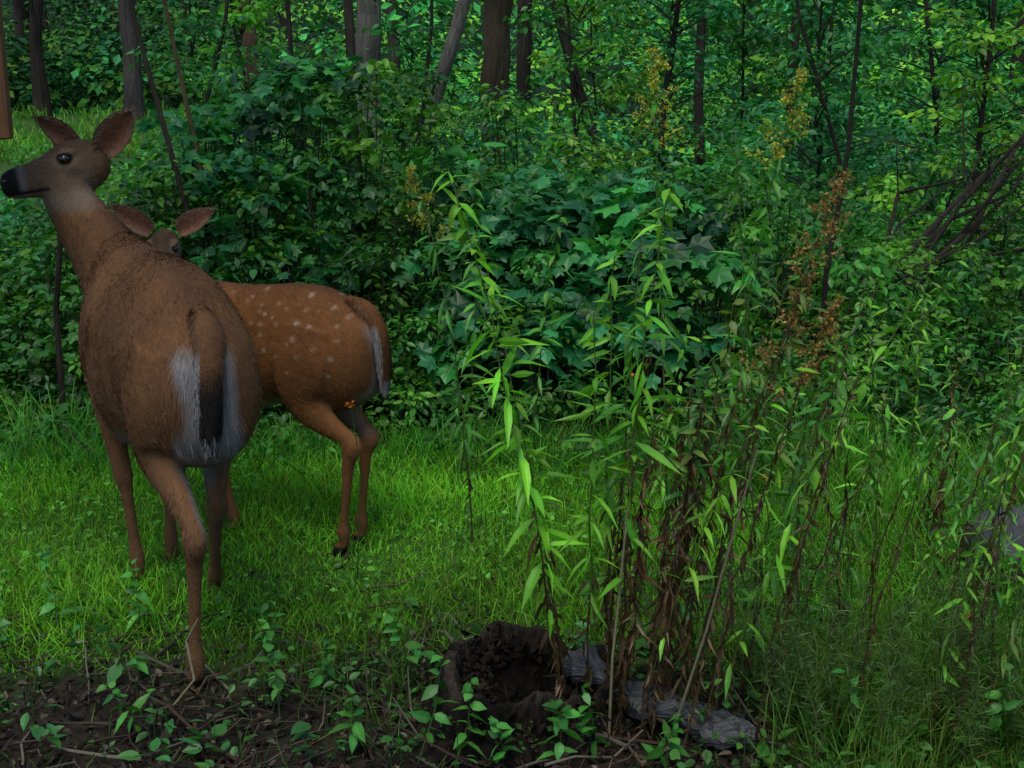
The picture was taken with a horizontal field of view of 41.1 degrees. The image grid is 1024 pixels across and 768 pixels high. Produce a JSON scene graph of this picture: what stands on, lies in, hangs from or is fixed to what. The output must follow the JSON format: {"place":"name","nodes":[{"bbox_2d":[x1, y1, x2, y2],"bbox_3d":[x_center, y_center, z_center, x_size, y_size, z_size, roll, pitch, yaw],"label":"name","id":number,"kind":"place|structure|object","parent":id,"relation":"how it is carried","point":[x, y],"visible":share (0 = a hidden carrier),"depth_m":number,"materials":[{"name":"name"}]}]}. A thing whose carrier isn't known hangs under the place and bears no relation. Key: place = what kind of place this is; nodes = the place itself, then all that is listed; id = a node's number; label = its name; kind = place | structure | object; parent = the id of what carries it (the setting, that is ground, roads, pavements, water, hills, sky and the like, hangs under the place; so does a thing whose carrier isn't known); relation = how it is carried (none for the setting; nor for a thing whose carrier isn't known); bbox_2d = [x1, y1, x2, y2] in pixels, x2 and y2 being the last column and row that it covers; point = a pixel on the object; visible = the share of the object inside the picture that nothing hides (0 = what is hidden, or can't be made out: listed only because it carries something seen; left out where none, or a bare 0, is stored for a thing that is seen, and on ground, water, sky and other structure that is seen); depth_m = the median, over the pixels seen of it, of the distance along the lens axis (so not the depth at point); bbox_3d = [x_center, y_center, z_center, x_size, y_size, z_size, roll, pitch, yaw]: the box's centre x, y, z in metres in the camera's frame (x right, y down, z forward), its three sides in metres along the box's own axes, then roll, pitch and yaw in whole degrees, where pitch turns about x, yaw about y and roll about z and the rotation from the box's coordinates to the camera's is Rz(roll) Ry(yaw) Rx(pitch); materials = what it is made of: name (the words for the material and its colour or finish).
{"place":"outdoors","nodes":[
{"label":"outdoors","id":0,"kind":"place"},
{"bbox_2d":[0,0,1023,767],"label":"ground","id":1,"kind":"structure","parent":0,"point":[282,740],"depth_m":3.91,"materials":[{"name":"green plant"}]},
{"bbox_2d":[0,0,13,138],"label":"deciduous tree","id":2,"kind":"object","parent":1,"relation":"on","point":[6,128],"visible":1,"depth_m":3.63,"materials":[{"name":"brown plant"}]},
{"bbox_2d":[29,0,47,114],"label":"deciduous tree","id":3,"kind":"object","parent":1,"relation":"on","point":[38,95],"visible":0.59,"depth_m":25.22,"materials":[{"name":"brown plant"}]},
{"bbox_2d":[28,0,67,420],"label":"sapling","id":4,"kind":"object","parent":1,"relation":"on","point":[58,344],"visible":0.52,"depth_m":5.05,"materials":[{"name":"brown plant"}]},
{"bbox_2d":[117,0,146,119],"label":"deciduous tree","id":5,"kind":"object","parent":1,"relation":"on","point":[133,86],"visible":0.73,"depth_m":23.27,"materials":[{"name":"brown plant"}]},
{"bbox_2d":[0,105,264,691],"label":"white tailed deer","id":6,"kind":"object","parent":1,"relation":"on","point":[168,357],"visible":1,"depth_m":3.23},
{"bbox_2d":[128,0,204,271],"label":"sapling","id":7,"kind":"object","parent":1,"relation":"on","point":[183,196],"visible":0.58,"depth_m":5.64,"materials":[{"name":"brown plant"}]},
{"bbox_2d":[111,0,256,152],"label":"young tree","id":8,"kind":"object","parent":1,"relation":"on","point":[219,30],"visible":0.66,"depth_m":8.89,"materials":[{"name":"green plant"}]},
{"bbox_2d":[162,0,211,276],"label":"sapling","id":9,"kind":"object","parent":1,"relation":"on","point":[184,95],"visible":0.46,"depth_m":6.05,"materials":[{"name":"brown plant"}]},
{"bbox_2d":[0,55,421,445],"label":"bramble shrub","id":10,"kind":"object","parent":1,"relation":"on","point":[37,352],"visible":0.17,"depth_m":5.88,"materials":[{"name":"green plant"}]},
{"bbox_2d":[180,0,312,144],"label":"young tree","id":11,"kind":"object","parent":1,"relation":"on","point":[253,18],"visible":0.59,"depth_m":13.04,"materials":[{"name":"green plant"}]},
{"bbox_2d":[109,202,392,556],"bbox_3d":[-0.789,-0.028,4.142,0.984,1.008,0.298,7,16,26],"label":"white tailed deer","id":12,"kind":"object","parent":1,"relation":"on","point":[323,352],"visible":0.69,"depth_m":3.94},
{"bbox_2d":[131,49,398,411],"bbox_3d":[-1.080,-0.739,6.072,1.191,1.457,1.846,0,14,0],"label":"maple shrub","id":13,"kind":"object","parent":1,"relation":"on","point":[242,117],"visible":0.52,"depth_m":6.01,"materials":[{"name":"green plant"}]},
{"bbox_2d":[0,30,608,429],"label":"shrub thicket","id":14,"kind":"object","parent":1,"relation":"on","point":[346,253],"visible":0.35,"depth_m":5.98,"materials":[{"name":"green plant"}]},
{"bbox_2d":[343,0,362,254],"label":"deciduous tree","id":15,"kind":"object","parent":1,"relation":"on","point":[349,27],"visible":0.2,"depth_m":8.69,"materials":[{"name":"brown plant"}]},
{"bbox_2d":[355,0,390,197],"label":"deciduous tree","id":16,"kind":"object","parent":1,"relation":"on","point":[368,14],"visible":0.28,"depth_m":11.56,"materials":[{"name":"brown plant"}]},
{"bbox_2d":[355,0,463,180],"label":"young tree","id":17,"kind":"object","parent":1,"relation":"on","point":[396,29],"visible":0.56,"depth_m":10.14,"materials":[{"name":"green plant"}]},
{"bbox_2d":[397,0,470,193],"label":"deciduous tree","id":18,"kind":"object","parent":1,"relation":"on","point":[452,42],"visible":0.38,"depth_m":12.57,"materials":[{"name":"grey plant"}]},
{"bbox_2d":[404,160,487,542],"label":"goldenrod plant","id":19,"kind":"object","parent":1,"relation":"on","point":[422,212],"visible":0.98,"depth_m":3.95,"materials":[{"name":"green plant"}]},
{"bbox_2d":[174,449,757,742],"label":"dry stalks","id":20,"kind":"object","parent":1,"relation":"on","point":[733,530],"visible":0.81,"depth_m":2.90,"materials":[{"name":"plant"}]},
{"bbox_2d":[453,175,494,478],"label":"goldenrod plant","id":21,"kind":"object","parent":1,"relation":"on","point":[471,337],"visible":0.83,"depth_m":4.59,"materials":[{"name":"green plant"}]},
{"bbox_2d":[0,546,966,767],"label":"leaf litter","id":22,"kind":"object","parent":1,"relation":"on","point":[565,760],"visible":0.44,"depth_m":3.08,"materials":[{"name":"plant"}]},
{"bbox_2d":[478,0,513,171],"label":"deciduous tree","id":23,"kind":"object","parent":1,"relation":"on","point":[495,71],"visible":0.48,"depth_m":13.50,"materials":[{"name":"brown plant"}]},
{"bbox_2d":[0,99,1023,767],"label":"grass","id":24,"kind":"structure","parent":1,"relation":"on","point":[70,571],"depth_m":4.02,"materials":[{"name":"green plant"}]},
{"bbox_2d":[0,429,1023,767],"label":"weeds","id":25,"kind":"object","parent":1,"relation":"on","point":[300,729],"visible":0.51,"depth_m":3.14,"materials":[{"name":"green plant"}]},
{"bbox_2d":[429,167,594,700],"bbox_3d":[0.008,0.175,2.848,0.276,1.245,0.246,-12,19,-39],"label":"goldenrod plant","id":26,"kind":"object","parent":1,"relation":"on","point":[530,493],"visible":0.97,"depth_m":2.82,"materials":[{"name":"green plant"}]},
{"bbox_2d":[0,71,1023,475],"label":"shrub thicket","id":27,"kind":"object","parent":1,"relation":"on","point":[560,385],"visible":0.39,"depth_m":5.47,"materials":[{"name":"green plant"}]},
{"bbox_2d":[0,64,1023,323],"bbox_3d":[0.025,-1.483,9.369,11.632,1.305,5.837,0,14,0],"label":"undergrowth","id":28,"kind":"object","parent":1,"relation":"on","point":[875,176],"visible":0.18,"depth_m":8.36,"materials":[{"name":"green plant"}]},
{"bbox_2d":[2,0,1023,136],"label":"distant woods","id":29,"kind":"object","parent":1,"relation":"on","point":[79,79],"visible":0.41,"depth_m":29.21,"materials":[{"name":"green plant"}]},
{"bbox_2d":[389,620,650,767],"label":"tree stump","id":30,"kind":"object","parent":1,"relation":"on","point":[505,663],"visible":0.67,"depth_m":2.96,"materials":[{"name":"brown wood"}]},
{"bbox_2d":[465,232,576,693],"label":"goldenrod plant","id":31,"kind":"object","parent":1,"relation":"on","point":[521,409],"visible":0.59,"depth_m":2.88,"materials":[{"name":"green plant"}]},
{"bbox_2d":[514,0,532,153],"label":"deciduous tree","id":32,"kind":"object","parent":1,"relation":"on","point":[524,52],"visible":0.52,"depth_m":16.47,"materials":[{"name":"brown plant"}]},
{"bbox_2d":[516,204,574,478],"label":"goldenrod plant","id":33,"kind":"object","parent":1,"relation":"on","point":[549,303],"visible":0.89,"depth_m":4.49,"materials":[{"name":"green plant"}]},
{"bbox_2d":[503,0,642,171],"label":"young tree","id":34,"kind":"object","parent":1,"relation":"on","point":[600,39],"visible":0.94,"depth_m":9.15,"materials":[{"name":"green plant"}]},
{"bbox_2d":[548,0,609,177],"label":"deciduous tree","id":35,"kind":"object","parent":1,"relation":"on","point":[580,91],"visible":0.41,"depth_m":12.64,"materials":[{"name":"brown plant"}]},
{"bbox_2d":[391,130,768,437],"bbox_3d":[0.259,-0.487,5.771,1.599,1.102,1.616,0,14,0],"label":"maple shrub","id":36,"kind":"object","parent":1,"relation":"on","point":[602,221],"visible":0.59,"depth_m":5.52,"materials":[{"name":"green plant"}]},
{"bbox_2d":[552,312,629,691],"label":"goldenrod plant","id":37,"kind":"object","parent":1,"relation":"on","point":[587,338],"visible":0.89,"depth_m":2.84,"materials":[{"name":"green plant"}]},
{"bbox_2d":[526,0,666,125],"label":"young tree","id":38,"kind":"object","parent":1,"relation":"on","point":[614,95],"visible":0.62,"depth_m":14.49,"materials":[{"name":"green plant"}]},
{"bbox_2d":[560,248,661,665],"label":"goldenrod plant","id":39,"kind":"object","parent":1,"relation":"on","point":[610,500],"visible":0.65,"depth_m":2.92,"materials":[{"name":"green plant"}]},
{"bbox_2d":[572,226,670,679],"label":"goldenrod plant","id":40,"kind":"object","parent":1,"relation":"on","point":[627,356],"visible":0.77,"depth_m":2.86,"materials":[{"name":"green plant"}]},
{"bbox_2d":[607,424,666,734],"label":"goldenrod plant","id":41,"kind":"object","parent":1,"relation":"on","point":[639,563],"visible":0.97,"depth_m":2.89,"materials":[{"name":"green plant"}]},
{"bbox_2d":[588,182,694,735],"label":"goldenrod plant","id":42,"kind":"object","parent":1,"relation":"on","point":[640,425],"visible":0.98,"depth_m":2.79,"materials":[{"name":"green plant"}]},
{"bbox_2d":[564,645,756,752],"bbox_3d":[0.317,0.697,2.980,0.435,0.162,0.122,6,16,22],"label":"broken log","id":43,"kind":"object","parent":1,"relation":"on","point":[668,709],"visible":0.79,"depth_m":2.95,"materials":[{"name":"grey wood"}]},
{"bbox_2d":[640,372,684,624],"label":"goldenrod plant","id":44,"kind":"object","parent":1,"relation":"on","point":[673,426],"visible":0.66,"depth_m":3.40,"materials":[{"name":"green plant"}]},
{"bbox_2d":[631,428,697,728],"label":"goldenrod plant","id":45,"kind":"object","parent":1,"relation":"on","point":[663,539],"visible":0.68,"depth_m":2.89,"materials":[{"name":"green plant"}]},
{"bbox_2d":[627,43,705,605],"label":"goldenrod plant","id":46,"kind":"object","parent":1,"relation":"on","point":[659,65],"visible":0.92,"depth_m":3.29,"materials":[{"name":"green plant"}]},
{"bbox_2d":[577,0,760,183],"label":"young tree","id":47,"kind":"object","parent":1,"relation":"on","point":[721,9],"visible":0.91,"depth_m":9.47,"materials":[{"name":"green plant"}]},
{"bbox_2d":[641,400,723,745],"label":"goldenrod plant","id":48,"kind":"object","parent":1,"relation":"on","point":[688,470],"visible":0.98,"depth_m":2.83,"materials":[{"name":"green plant"}]},
{"bbox_2d":[650,359,721,726],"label":"goldenrod plant","id":49,"kind":"object","parent":1,"relation":"on","point":[715,368],"visible":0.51,"depth_m":2.82,"materials":[{"name":"green plant"}]},
{"bbox_2d":[636,356,759,744],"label":"goldenrod plant","id":50,"kind":"object","parent":1,"relation":"on","point":[749,380],"visible":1,"depth_m":2.82,"materials":[{"name":"green plant"}]},
{"bbox_2d":[693,0,707,204],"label":"deciduous tree","id":51,"kind":"object","parent":1,"relation":"on","point":[698,100],"visible":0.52,"depth_m":11.72,"materials":[{"name":"brown plant"}]},
{"bbox_2d":[648,298,758,736],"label":"goldenrod plant","id":52,"kind":"object","parent":1,"relation":"on","point":[727,359],"visible":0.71,"depth_m":2.84,"materials":[{"name":"green plant"}]},
{"bbox_2d":[669,369,750,729],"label":"goldenrod plant","id":53,"kind":"object","parent":1,"relation":"on","point":[678,686],"visible":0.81,"depth_m":2.87,"materials":[{"name":"green plant"}]},
{"bbox_2d":[633,367,819,745],"bbox_3d":[0.428,0.381,2.784,0.355,0.877,0.108,6,15,21],"label":"goldenrod plant","id":54,"kind":"object","parent":1,"relation":"on","point":[694,578],"visible":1,"depth_m":2.78,"materials":[{"name":"green plant"}]},
{"bbox_2d":[681,261,776,610],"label":"goldenrod plant","id":55,"kind":"object","parent":1,"relation":"on","point":[729,387],"visible":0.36,"depth_m":3.42,"materials":[{"name":"green plant"}]},
{"bbox_2d":[665,0,797,163],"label":"young tree","id":56,"kind":"object","parent":1,"relation":"on","point":[743,41],"visible":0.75,"depth_m":13.52,"materials":[{"name":"green plant"}]},
{"bbox_2d":[673,257,800,584],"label":"goldenrod plant","id":57,"kind":"object","parent":1,"relation":"on","point":[779,272],"visible":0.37,"depth_m":3.55,"materials":[{"name":"green plant"}]},
{"bbox_2d":[692,331,789,702],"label":"goldenrod plant","id":58,"kind":"object","parent":1,"relation":"on","point":[747,444],"visible":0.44,"depth_m":2.93,"materials":[{"name":"green plant"}]},
{"bbox_2d":[708,122,784,614],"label":"goldenrod plant","id":59,"kind":"object","parent":1,"relation":"on","point":[738,230],"visible":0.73,"depth_m":3.28,"materials":[{"name":"green plant"}]},
{"bbox_2d":[680,272,820,757],"bbox_3d":[0.480,0.278,2.871,0.301,1.035,0.119,-7,16,-25],"label":"goldenrod plant","id":60,"kind":"object","parent":1,"relation":"on","point":[786,348],"visible":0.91,"depth_m":2.82,"materials":[{"name":"green plant"}]},
{"bbox_2d":[702,68,816,641],"bbox_3d":[0.575,-0.030,3.285,0.251,1.424,0.170,-4,15,-15],"label":"goldenrod plant","id":61,"kind":"object","parent":1,"relation":"on","point":[787,99],"visible":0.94,"depth_m":3.20,"materials":[{"name":"green plant"}]},
{"bbox_2d":[681,167,854,736],"bbox_3d":[0.525,0.176,2.852,0.332,1.242,0.121,-1,14,-4],"label":"goldenrod plant","id":62,"kind":"object","parent":1,"relation":"on","point":[828,223],"visible":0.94,"depth_m":2.75,"materials":[{"name":"green plant"}]},
{"bbox_2d":[703,291,843,724],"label":"goldenrod plant","id":63,"kind":"object","parent":1,"relation":"on","point":[803,377],"visible":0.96,"depth_m":2.80,"materials":[{"name":"green plant"}]},
{"bbox_2d":[743,393,805,586],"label":"goldenrod plant","id":64,"kind":"object","parent":1,"relation":"on","point":[778,480],"visible":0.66,"depth_m":3.71,"materials":[{"name":"green plant"}]},
{"bbox_2d":[762,364,824,634],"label":"goldenrod plant","id":65,"kind":"object","parent":1,"relation":"on","point":[793,437],"visible":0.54,"depth_m":3.34,"materials":[{"name":"green plant"}]},
{"bbox_2d":[735,315,861,709],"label":"goldenrod plant","id":66,"kind":"object","parent":1,"relation":"on","point":[819,410],"visible":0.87,"depth_m":2.95,"materials":[{"name":"green plant"}]},
{"bbox_2d":[756,393,857,741],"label":"goldenrod plant","id":67,"kind":"object","parent":1,"relation":"on","point":[807,516],"visible":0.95,"depth_m":2.85,"materials":[{"name":"green plant"}]},
{"bbox_2d":[703,296,926,710],"bbox_3d":[0.629,0.304,2.880,0.436,0.979,0.200,0,14,0],"label":"goldenrod plant","id":68,"kind":"object","parent":1,"relation":"on","point":[725,680],"visible":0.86,"depth_m":2.88,"materials":[{"name":"green plant"}]},
{"bbox_2d":[712,0,923,260],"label":"young tree","id":69,"kind":"object","parent":1,"relation":"on","point":[821,130],"visible":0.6,"depth_m":8.78,"materials":[{"name":"green plant"}]},
{"bbox_2d":[735,0,919,288],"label":"young tree","id":70,"kind":"object","parent":1,"relation":"on","point":[866,51],"visible":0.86,"depth_m":7.61,"materials":[{"name":"green plant"}]},
{"bbox_2d":[803,496,854,637],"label":"goldenrod plant","id":71,"kind":"object","parent":1,"relation":"on","point":[837,541],"visible":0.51,"depth_m":3.42,"materials":[{"name":"green plant"}]},
{"bbox_2d":[764,301,899,739],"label":"goldenrod plant","id":72,"kind":"object","parent":1,"relation":"on","point":[853,383],"visible":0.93,"depth_m":2.83,"materials":[{"name":"green plant"}]},
{"bbox_2d":[814,0,862,420],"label":"sapling","id":73,"kind":"object","parent":1,"relation":"on","point":[845,165],"visible":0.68,"depth_m":5.15,"materials":[{"name":"brown plant"}]},
{"bbox_2d":[662,143,1023,447],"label":"bramble shrub","id":74,"kind":"object","parent":1,"relation":"on","point":[868,230],"visible":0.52,"depth_m":5.98,"materials":[{"name":"green plant"}]},
{"bbox_2d":[820,412,866,690],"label":"goldenrod plant","id":75,"kind":"object","parent":1,"relation":"on","point":[843,517],"visible":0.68,"depth_m":3.01,"materials":[{"name":"green plant"}]},
{"bbox_2d":[823,350,907,666],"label":"goldenrod plant","id":76,"kind":"object","parent":1,"relation":"on","point":[855,524],"visible":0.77,"depth_m":3.19,"materials":[{"name":"green plant"}]},
{"bbox_2d":[723,528,1023,767],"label":"feathery weed","id":77,"kind":"object","parent":1,"relation":"on","point":[983,637],"visible":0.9,"depth_m":2.94,"materials":[{"name":"green plant"}]},
{"bbox_2d":[864,356,900,643],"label":"goldenrod plant","id":78,"kind":"object","parent":1,"relation":"on","point":[878,480],"visible":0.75,"depth_m":3.28,"materials":[{"name":"green plant"}]},
{"bbox_2d":[850,441,930,671],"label":"goldenrod plant","id":79,"kind":"object","parent":1,"relation":"on","point":[917,465],"visible":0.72,"depth_m":3.13,"materials":[{"name":"green plant"}]},
{"bbox_2d":[834,261,968,585],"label":"goldenrod plant","id":80,"kind":"object","parent":1,"relation":"on","point":[887,412],"visible":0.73,"depth_m":3.56,"materials":[{"name":"green plant"}]},
{"bbox_2d":[845,367,984,742],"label":"goldenrod plant","id":81,"kind":"object","parent":1,"relation":"on","point":[922,493],"visible":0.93,"depth_m":2.87,"materials":[{"name":"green plant"}]},
{"bbox_2d":[897,251,935,470],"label":"goldenrod plant","id":82,"kind":"object","parent":1,"relation":"on","point":[925,336],"visible":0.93,"depth_m":4.70,"materials":[{"name":"green plant"}]},
{"bbox_2d":[917,375,949,536],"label":"goldenrod plant","id":83,"kind":"object","parent":1,"relation":"on","point":[932,443],"visible":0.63,"depth_m":4.10,"materials":[{"name":"green plant"}]},
{"bbox_2d":[844,0,1023,230],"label":"young tree","id":84,"kind":"object","parent":1,"relation":"on","point":[935,93],"visible":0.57,"depth_m":10.21,"materials":[{"name":"green plant"}]},
{"bbox_2d":[881,483,989,674],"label":"goldenrod plant","id":85,"kind":"object","parent":1,"relation":"on","point":[969,509],"visible":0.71,"depth_m":3.16,"materials":[{"name":"green plant"}]},
{"bbox_2d":[848,71,1023,376],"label":"fallen branches","id":86,"kind":"object","parent":1,"relation":"on","point":[970,226],"visible":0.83,"depth_m":6.22,"materials":[{"name":"brown wood"}]},
{"bbox_2d":[929,337,972,603],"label":"goldenrod plant","id":87,"kind":"object","parent":1,"relation":"on","point":[956,371],"visible":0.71,"depth_m":3.49,"materials":[{"name":"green plant"}]},
{"bbox_2d":[936,412,968,604],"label":"goldenrod plant","id":88,"kind":"object","parent":1,"relation":"on","point":[950,483],"visible":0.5,"depth_m":3.44,"materials":[{"name":"green plant"}]},
{"bbox_2d":[884,0,1023,180],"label":"young tree","id":89,"kind":"object","parent":1,"relation":"on","point":[1004,8],"visible":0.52,"depth_m":12.62,"materials":[{"name":"green plant"}]},
{"bbox_2d":[885,0,1023,262],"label":"young tree","id":90,"kind":"object","parent":1,"relation":"on","point":[1001,36],"visible":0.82,"depth_m":7.76,"materials":[{"name":"green plant"}]},
{"bbox_2d":[935,413,1014,681],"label":"goldenrod plant","id":91,"kind":"object","parent":1,"relation":"on","point":[974,464],"visible":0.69,"depth_m":3.13,"materials":[{"name":"green plant"}]},
{"bbox_2d":[927,397,1023,736],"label":"goldenrod plant","id":92,"kind":"object","parent":1,"relation":"on","point":[968,554],"visible":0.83,"depth_m":2.90,"materials":[{"name":"green plant"}]},
{"bbox_2d":[934,477,1023,731],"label":"goldenrod plant","id":93,"kind":"object","parent":1,"relation":"on","point":[978,596],"visible":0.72,"depth_m":2.91,"materials":[{"name":"green plant"}]},
{"bbox_2d":[949,444,1020,730],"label":"goldenrod plant","id":94,"kind":"object","parent":1,"relation":"on","point":[971,615],"visible":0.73,"depth_m":2.87,"materials":[{"name":"green plant"}]},
{"bbox_2d":[948,454,1023,754],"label":"goldenrod plant","id":95,"kind":"object","parent":1,"relation":"on","point":[1002,519],"visible":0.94,"depth_m":2.85,"materials":[{"name":"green plant"}]},
{"bbox_2d":[950,504,1023,608],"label":"boulder","id":96,"kind":"object","parent":1,"relation":"on","point":[1014,529],"visible":0.17,"depth_m":3.66,"materials":[{"name":"grey stone"}]},
{"bbox_2d":[950,328,1023,627],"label":"goldenrod plant","id":97,"kind":"object","parent":1,"relation":"on","point":[995,443],"visible":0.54,"depth_m":3.29,"materials":[{"name":"green plant"}]},
{"bbox_2d":[976,313,1023,704],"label":"goldenrod plant","id":98,"kind":"object","parent":1,"relation":"on","point":[1002,540],"visible":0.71,"depth_m":2.94,"materials":[{"name":"green plant"}]},
{"bbox_2d":[979,579,1023,736],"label":"goldenrod plant","id":99,"kind":"object","parent":1,"relation":"on","point":[1012,634],"visible":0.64,"depth_m":2.94,"materials":[{"name":"green plant"}]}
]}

